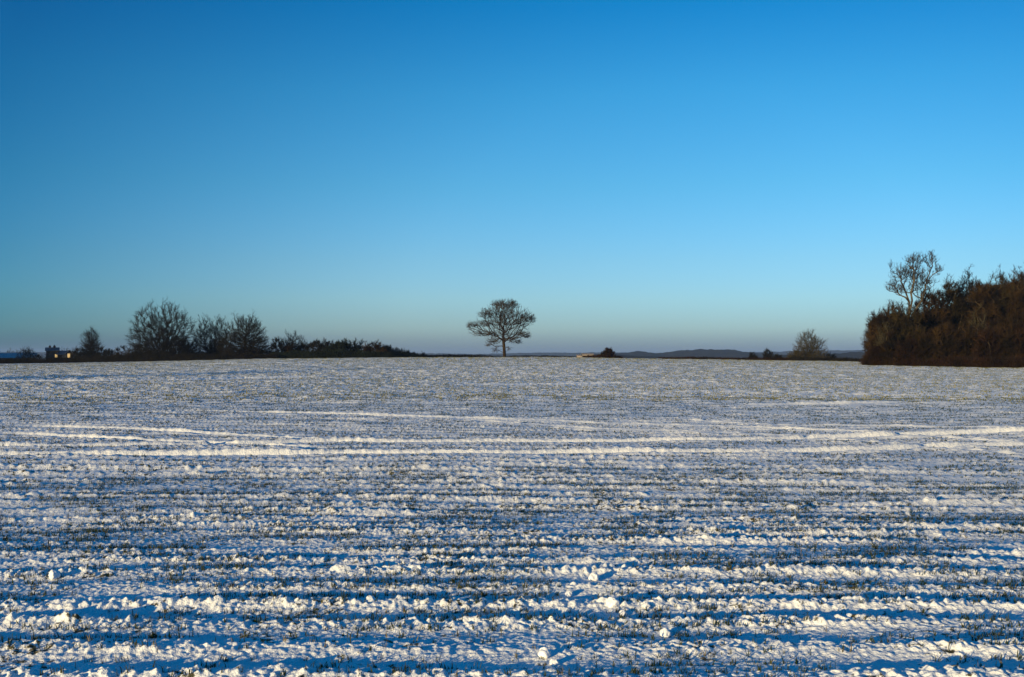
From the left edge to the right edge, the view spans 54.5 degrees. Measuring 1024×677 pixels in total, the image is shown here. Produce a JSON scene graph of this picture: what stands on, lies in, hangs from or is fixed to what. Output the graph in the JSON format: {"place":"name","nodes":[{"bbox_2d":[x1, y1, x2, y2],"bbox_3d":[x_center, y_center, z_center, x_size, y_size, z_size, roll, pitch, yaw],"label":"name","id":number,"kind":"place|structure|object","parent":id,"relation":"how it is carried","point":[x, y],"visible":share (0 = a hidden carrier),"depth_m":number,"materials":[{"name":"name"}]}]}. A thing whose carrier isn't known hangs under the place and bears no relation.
{"place":"outdoors","nodes":[
{"label":"outdoors","id":0,"kind":"place"},
{"bbox_2d":[0,350,866,361],"bbox_3d":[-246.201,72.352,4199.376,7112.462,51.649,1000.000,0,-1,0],"label":"hills","id":1,"kind":"structure","parent":0,"point":[42,354],"depth_m":4070.63,"materials":[{"name":"grey"}]},
{"bbox_2d":[0,356,1023,676],"bbox_3d":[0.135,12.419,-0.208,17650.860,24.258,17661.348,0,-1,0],"label":"ground","id":2,"kind":"structure","parent":0,"point":[92,601],"depth_m":9.56,"materials":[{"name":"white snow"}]},
{"bbox_2d":[0,353,36,363],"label":"barn","id":3,"kind":"structure","parent":2,"relation":"on","point":[7,355],"depth_m":321.36,"materials":[{"name":"brick"}]},
{"bbox_2d":[15,346,37,358],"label":"bare tree","id":4,"kind":"object","parent":2,"relation":"on","point":[28,353],"visible":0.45,"depth_m":299.71,"materials":[{"name":"brown plant"}]},
{"bbox_2d":[0,356,78,363],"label":"hedge","id":5,"kind":"object","parent":2,"relation":"on","point":[39,360],"visible":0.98,"depth_m":195.66,"materials":[{"name":"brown plant"}]},
{"bbox_2d":[45,345,59,357],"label":"cottage","id":6,"kind":"structure","parent":2,"relation":"on","point":[54,350],"depth_m":300.41,"materials":[{"name":"brick"}]},
{"bbox_2d":[48,569,60,579],"bbox_3d":[-3.261,1.681,7.090,0.074,0.071,0.077,-1,-1,38],"label":"snow clod","id":7,"kind":"object","parent":2,"relation":"on","point":[53,574],"visible":0.98,"depth_m":7.06,"materials":[{"name":"white snow"}]},
{"bbox_2d":[56,351,66,362],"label":"cottage","id":8,"kind":"structure","parent":2,"relation":"on","point":[60,354],"depth_m":299.94,"materials":[{"name":"brick"}]},
{"bbox_2d":[65,350,72,362],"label":"cottage","id":9,"kind":"structure","parent":2,"relation":"on","point":[67,353],"depth_m":297.86,"materials":[{"name":"brick"}]},
{"bbox_2d":[69,346,87,362],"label":"shrub","id":10,"kind":"object","parent":2,"relation":"on","point":[75,353],"visible":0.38,"depth_m":213.31,"materials":[{"name":"brown plant"}]},
{"bbox_2d":[77,326,102,356],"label":"bare tree","id":11,"kind":"object","parent":2,"relation":"on","point":[91,346],"visible":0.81,"depth_m":214.36,"materials":[{"name":"brown plant"}]},
{"bbox_2d":[95,344,114,361],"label":"shrub","id":12,"kind":"object","parent":2,"relation":"on","point":[106,352],"visible":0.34,"depth_m":213.33,"materials":[{"name":"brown plant"}]},
{"bbox_2d":[113,345,129,361],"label":"shrub","id":13,"kind":"object","parent":2,"relation":"on","point":[123,348],"visible":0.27,"depth_m":211.09,"materials":[{"name":"brown plant"}]},
{"bbox_2d":[125,342,151,361],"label":"shrub","id":14,"kind":"object","parent":2,"relation":"on","point":[137,349],"visible":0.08,"depth_m":202.70,"materials":[{"name":"brown plant"}]},
{"bbox_2d":[125,298,201,360],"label":"bare tree","id":15,"kind":"object","parent":2,"relation":"on","point":[163,346],"visible":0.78,"depth_m":196.40,"materials":[{"name":"brown plant"}]},
{"bbox_2d":[75,351,278,362],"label":"hedge","id":16,"kind":"object","parent":2,"relation":"on","point":[135,358],"visible":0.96,"depth_m":190.52,"materials":[{"name":"brown plant"}]},
{"bbox_2d":[168,334,198,360],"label":"shrub","id":17,"kind":"object","parent":2,"relation":"on","point":[182,348],"visible":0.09,"depth_m":202.28,"materials":[{"name":"brown plant"}]},
{"bbox_2d":[187,315,228,356],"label":"bare tree","id":18,"kind":"object","parent":2,"relation":"on","point":[204,340],"visible":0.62,"depth_m":202.76,"materials":[{"name":"brown plant"}]},
{"bbox_2d":[200,336,227,359],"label":"shrub","id":19,"kind":"object","parent":2,"relation":"on","point":[212,349],"visible":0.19,"depth_m":204.87,"materials":[{"name":"brown plant"}]},
{"bbox_2d":[212,309,271,358],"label":"bare tree","id":20,"kind":"object","parent":2,"relation":"on","point":[241,343],"visible":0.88,"depth_m":195.69,"materials":[{"name":"brown plant"}]},
{"bbox_2d":[267,335,298,357],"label":"thicket","id":21,"kind":"object","parent":2,"relation":"on","point":[284,348],"visible":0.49,"depth_m":199.51,"materials":[{"name":"brown plant"}]},
{"bbox_2d":[282,329,306,350],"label":"bare tree","id":22,"kind":"object","parent":2,"relation":"on","point":[294,337],"visible":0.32,"depth_m":205.50,"materials":[{"name":"brown plant"}]},
{"bbox_2d":[294,341,317,357],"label":"thicket","id":23,"kind":"object","parent":2,"relation":"on","point":[303,345],"visible":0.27,"depth_m":202.28,"materials":[{"name":"brown plant"}]},
{"bbox_2d":[308,338,333,357],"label":"thicket","id":24,"kind":"object","parent":2,"relation":"on","point":[318,344],"visible":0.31,"depth_m":200.04,"materials":[{"name":"brown plant"}]},
{"bbox_2d":[320,339,351,357],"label":"thicket","id":25,"kind":"object","parent":2,"relation":"on","point":[336,345],"visible":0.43,"depth_m":198.02,"materials":[{"name":"brown plant"}]},
{"bbox_2d":[271,349,417,358],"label":"hedge","id":26,"kind":"object","parent":2,"relation":"on","point":[331,354],"visible":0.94,"depth_m":192.14,"materials":[{"name":"brown plant"}]},
{"bbox_2d":[334,338,364,357],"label":"thicket","id":27,"kind":"object","parent":2,"relation":"on","point":[356,347],"visible":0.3,"depth_m":200.10,"materials":[{"name":"brown plant"}]},
{"bbox_2d":[356,339,388,357],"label":"thicket","id":28,"kind":"object","parent":2,"relation":"on","point":[375,348],"visible":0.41,"depth_m":198.89,"materials":[{"name":"brown plant"}]},
{"bbox_2d":[383,345,400,354],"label":"thicket","id":29,"kind":"object","parent":2,"relation":"on","point":[391,349],"visible":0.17,"depth_m":209.50,"materials":[{"name":"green plant"}]},
{"bbox_2d":[395,347,410,354],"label":"thicket","id":30,"kind":"object","parent":2,"relation":"on","point":[405,352],"visible":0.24,"depth_m":217.22,"materials":[{"name":"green plant"}]},
{"bbox_2d":[421,354,492,356],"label":"hedge","id":31,"kind":"object","parent":2,"relation":"on","point":[451,355],"visible":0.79,"depth_m":235.31,"materials":[{"name":"brown plant"}]},
{"bbox_2d":[467,298,536,356],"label":"oak tree","id":32,"kind":"object","parent":2,"relation":"on","point":[503,318],"visible":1,"depth_m":191.65,"materials":[{"name":"brown plant"}]},
{"bbox_2d":[510,355,573,356],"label":"hedge","id":33,"kind":"object","parent":2,"relation":"on","point":[544,356],"visible":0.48,"depth_m":236.00,"materials":[{"name":"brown plant"}]},
{"bbox_2d":[538,647,550,658],"bbox_3d":[0.168,1.636,5.178,0.070,0.066,0.068,0,-1,16],"label":"snow clod","id":34,"kind":"object","parent":2,"relation":"on","point":[544,652],"visible":1,"depth_m":5.16,"materials":[{"name":"white snow"}]},
{"bbox_2d":[549,658,558,665],"bbox_3d":[0.215,1.650,5.070,0.052,0.039,0.047,1,-1,-41],"label":"snow clod","id":35,"kind":"object","parent":2,"relation":"on","point":[554,662],"visible":0.97,"depth_m":5.05,"materials":[{"name":"white snow"}]},
{"bbox_2d":[565,591,572,597],"bbox_3d":[0.374,1.677,6.530,0.052,0.048,0.059,0,-1,-17],"label":"snow clod","id":36,"kind":"object","parent":2,"relation":"on","point":[568,594],"visible":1,"depth_m":6.51,"materials":[{"name":"white snow"}]},
{"bbox_2d":[581,353,593,355],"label":"farm building","id":37,"kind":"structure","parent":2,"relation":"on","point":[585,354],"depth_m":619.91,"materials":[{"name":"beige"}]},
{"bbox_2d":[588,573,598,580],"bbox_3d":[0.569,1.665,6.924,0.077,0.073,0.081,0,-1,-15],"label":"snow clod","id":38,"kind":"object","parent":2,"relation":"on","point":[593,576],"visible":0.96,"depth_m":6.90,"materials":[{"name":"white snow"}]},
{"bbox_2d":[582,353,622,357],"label":"hedge","id":39,"kind":"object","parent":2,"relation":"on","point":[597,356],"visible":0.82,"depth_m":202.05,"materials":[{"name":"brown plant"}]},
{"bbox_2d":[600,347,615,357],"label":"bush","id":40,"kind":"object","parent":2,"relation":"on","point":[608,353],"visible":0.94,"depth_m":201.43,"materials":[{"name":"brown plant"}]},
{"bbox_2d":[606,595,618,606],"bbox_3d":[0.630,1.648,6.218,0.085,0.079,0.086,0,-1,19],"label":"snow clod","id":41,"kind":"object","parent":2,"relation":"on","point":[612,601],"visible":0.98,"depth_m":6.19,"materials":[{"name":"white snow"}]},
{"bbox_2d":[619,610,626,615],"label":"snow clod","id":42,"kind":"object","parent":2,"relation":"on","point":[622,612],"visible":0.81,"depth_m":6.06,"materials":[{"name":"white snow"}]},
{"bbox_2d":[642,602,650,609],"bbox_3d":[0.830,1.661,6.167,0.055,0.050,0.055,0,-1,3],"label":"snow clod","id":43,"kind":"object","parent":2,"relation":"on","point":[645,605],"visible":1,"depth_m":6.15,"materials":[{"name":"white snow"}]},
{"bbox_2d":[659,628,670,637],"bbox_3d":[0.858,1.651,5.572,0.065,0.061,0.068,1,-1,-32],"label":"snow clod","id":44,"kind":"object","parent":2,"relation":"on","point":[664,632],"visible":0.98,"depth_m":5.55,"materials":[{"name":"white snow"}]},
{"bbox_2d":[657,356,790,360],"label":"hedge","id":45,"kind":"object","parent":2,"relation":"on","point":[750,358],"visible":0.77,"depth_m":192.81,"materials":[{"name":"brown plant"}]},
{"bbox_2d":[749,352,757,357],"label":"bush","id":46,"kind":"object","parent":2,"relation":"on","point":[752,355],"visible":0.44,"depth_m":234.60,"materials":[{"name":"brown plant"}]},
{"bbox_2d":[763,348,773,358],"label":"bush","id":47,"kind":"object","parent":2,"relation":"on","point":[767,352],"visible":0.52,"depth_m":234.62,"materials":[{"name":"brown plant"}]},
{"bbox_2d":[773,353,784,358],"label":"bush","id":48,"kind":"object","parent":2,"relation":"on","point":[777,355],"visible":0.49,"depth_m":231.47,"materials":[{"name":"brown plant"}]},
{"bbox_2d":[785,349,804,360],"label":"shrub","id":49,"kind":"object","parent":2,"relation":"on","point":[791,354],"visible":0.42,"depth_m":194.58,"materials":[{"name":"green plant"}]},
{"bbox_2d":[788,329,829,360],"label":"bare tree","id":50,"kind":"object","parent":2,"relation":"on","point":[806,347],"visible":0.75,"depth_m":195.28,"materials":[{"name":"brown plant"}]},
{"bbox_2d":[789,356,863,361],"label":"hedge","id":51,"kind":"object","parent":2,"relation":"on","point":[795,358],"visible":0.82,"depth_m":179.21,"materials":[{"name":"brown plant"}]},
{"bbox_2d":[821,353,839,358],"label":"shrub","id":52,"kind":"object","parent":2,"relation":"on","point":[831,355],"visible":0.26,"depth_m":199.57,"materials":[{"name":"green plant"}]},
{"bbox_2d":[861,343,886,365],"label":"woodland bush","id":53,"kind":"object","parent":2,"relation":"on","point":[871,357],"visible":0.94,"depth_m":127.47,"materials":[{"name":"brown plant"}]},
{"bbox_2d":[864,309,885,353],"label":"woodland tree","id":54,"kind":"object","parent":2,"relation":"on","point":[873,330],"depth_m":146.34,"materials":[{"name":"brown plant"}]},
{"bbox_2d":[859,309,901,359],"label":"woodland tree","id":55,"kind":"object","parent":2,"relation":"on","point":[870,335],"visible":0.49,"depth_m":133.31,"materials":[{"name":"brown plant"}]},
{"bbox_2d":[875,320,897,347],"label":"birch tree","id":56,"kind":"object","parent":2,"relation":"on","point":[881,331],"visible":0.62,"depth_m":129.39,"materials":[{"name":"brown plant"}]},
{"bbox_2d":[876,330,902,365],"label":"woodland bush","id":57,"kind":"object","parent":2,"relation":"on","point":[887,349],"visible":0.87,"depth_m":127.17,"materials":[{"name":"brown plant"}]},
{"bbox_2d":[880,299,906,335],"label":"woodland tree","id":58,"kind":"object","parent":2,"relation":"on","point":[893,307],"visible":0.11,"depth_m":135.65,"materials":[{"name":"brown plant"}]},
{"bbox_2d":[890,334,924,365],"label":"woodland bush","id":59,"kind":"object","parent":2,"relation":"on","point":[904,350],"visible":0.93,"depth_m":126.23,"materials":[{"name":"brown plant"}]},
{"bbox_2d":[887,299,929,353],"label":"woodland tree","id":60,"kind":"object","parent":2,"relation":"on","point":[906,319],"visible":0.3,"depth_m":132.40,"materials":[{"name":"brown plant"}]},
{"bbox_2d":[883,250,943,322],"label":"ash tree","id":61,"kind":"object","parent":2,"relation":"on","point":[909,272],"visible":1,"depth_m":138.14,"materials":[{"name":"brown plant"}]},
{"bbox_2d":[911,324,940,365],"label":"woodland bush","id":62,"kind":"object","parent":2,"relation":"on","point":[926,346],"visible":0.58,"depth_m":126.25,"materials":[{"name":"brown plant"}]},
{"bbox_2d":[911,278,952,357],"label":"woodland tree","id":63,"kind":"object","parent":2,"relation":"on","point":[931,314],"visible":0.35,"depth_m":138.45,"materials":[{"name":"brown plant"}]},
{"bbox_2d":[859,354,1023,367],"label":"hedge","id":64,"kind":"object","parent":2,"relation":"on","point":[1003,361],"visible":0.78,"depth_m":122.72,"materials":[{"name":"brown plant"}]},
{"bbox_2d":[929,321,965,366],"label":"woodland bush","id":65,"kind":"object","parent":2,"relation":"on","point":[948,345],"visible":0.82,"depth_m":125.33,"materials":[{"name":"brown plant"}]},
{"bbox_2d":[932,273,973,342],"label":"woodland tree","id":66,"kind":"object","parent":2,"relation":"on","point":[957,308],"visible":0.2,"depth_m":141.42,"materials":[{"name":"brown plant"}]},
{"bbox_2d":[946,289,966,328],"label":"woodland tree","id":67,"kind":"object","parent":2,"relation":"on","point":[960,297],"visible":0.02,"depth_m":150.78,"materials":[{"name":"brown plant"}]},
{"bbox_2d":[956,279,967,302],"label":"woodland tree","id":68,"kind":"object","parent":2,"relation":"on","point":[961,289],"depth_m":155.77,"materials":[{"name":"brown plant"}]},
{"bbox_2d":[952,322,981,366],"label":"woodland bush","id":69,"kind":"object","parent":2,"relation":"on","point":[969,335],"visible":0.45,"depth_m":125.37,"materials":[{"name":"brown plant"}]},
{"bbox_2d":[950,264,987,341],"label":"woodland tree","id":70,"kind":"object","parent":2,"relation":"on","point":[962,287],"visible":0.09,"depth_m":143.79,"materials":[{"name":"brown plant"}]},
{"bbox_2d":[957,272,982,330],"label":"woodland tree","id":71,"kind":"object","parent":2,"relation":"on","point":[968,288],"visible":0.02,"depth_m":151.01,"materials":[{"name":"brown plant"}]},
{"bbox_2d":[964,299,990,340],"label":"birch tree","id":72,"kind":"object","parent":2,"relation":"on","point":[977,325],"visible":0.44,"depth_m":127.59,"materials":[{"name":"brown plant"}]},
{"bbox_2d":[960,276,1008,357],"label":"woodland tree","id":73,"kind":"object","parent":2,"relation":"on","point":[990,314],"visible":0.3,"depth_m":139.48,"materials":[{"name":"brown plant"}]},
{"bbox_2d":[964,282,1008,312],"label":"woodland tree","id":74,"kind":"object","parent":2,"relation":"on","point":[993,297],"visible":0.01,"depth_m":150.80,"materials":[{"name":"brown plant"}]},
{"bbox_2d":[969,320,1006,367],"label":"woodland bush","id":75,"kind":"object","parent":2,"relation":"on","point":[987,346],"visible":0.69,"depth_m":124.21,"materials":[{"name":"brown plant"}]},
{"bbox_2d":[987,274,1016,311],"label":"woodland tree","id":76,"kind":"object","parent":2,"relation":"on","point":[1002,290],"visible":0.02,"depth_m":151.40,"materials":[{"name":"brown plant"}]},
{"bbox_2d":[987,265,1019,345],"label":"woodland tree","id":77,"kind":"object","parent":2,"relation":"on","point":[1003,298],"visible":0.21,"depth_m":141.20,"materials":[{"name":"brown plant"}]},
{"bbox_2d":[992,265,1023,350],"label":"woodland tree","id":78,"kind":"object","parent":2,"relation":"on","point":[1019,315],"visible":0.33,"depth_m":140.16,"materials":[{"name":"brown plant"}]},
{"bbox_2d":[993,312,1023,367],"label":"woodland bush","id":79,"kind":"object","parent":2,"relation":"on","point":[1007,348],"visible":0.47,"depth_m":124.50,"materials":[{"name":"brown plant"}]},
{"bbox_2d":[999,275,1023,322],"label":"woodland tree","id":80,"kind":"object","parent":2,"relation":"on","point":[1008,284],"visible":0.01,"depth_m":151.13,"materials":[{"name":"brown plant"}]},
{"bbox_2d":[1015,279,1023,352],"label":"woodland tree","id":81,"kind":"object","parent":2,"relation":"on","point":[1022,282],"visible":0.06,"depth_m":140.91,"materials":[{"name":"brown plant"}]},
{"bbox_2d":[0,0,1023,353],"label":"sky","id":82,"kind":"structure","parent":0,"point":[653,176],"materials":[{"name":"blue"}]},
{"bbox_2d":[431,354,674,358],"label":"hills","id":83,"kind":"structure","parent":0,"point":[629,356],"depth_m":984.95,"materials":[{"name":"grey"}]},
{"bbox_2d":[595,349,772,357],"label":"hills","id":84,"kind":"structure","parent":0,"point":[728,353],"depth_m":1815.70,"materials":[{"name":"grey"}]},
{"bbox_2d":[746,352,866,358],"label":"hills","id":85,"kind":"structure","parent":0,"point":[852,355],"depth_m":1259.23,"materials":[{"name":"grey"}]}
]}

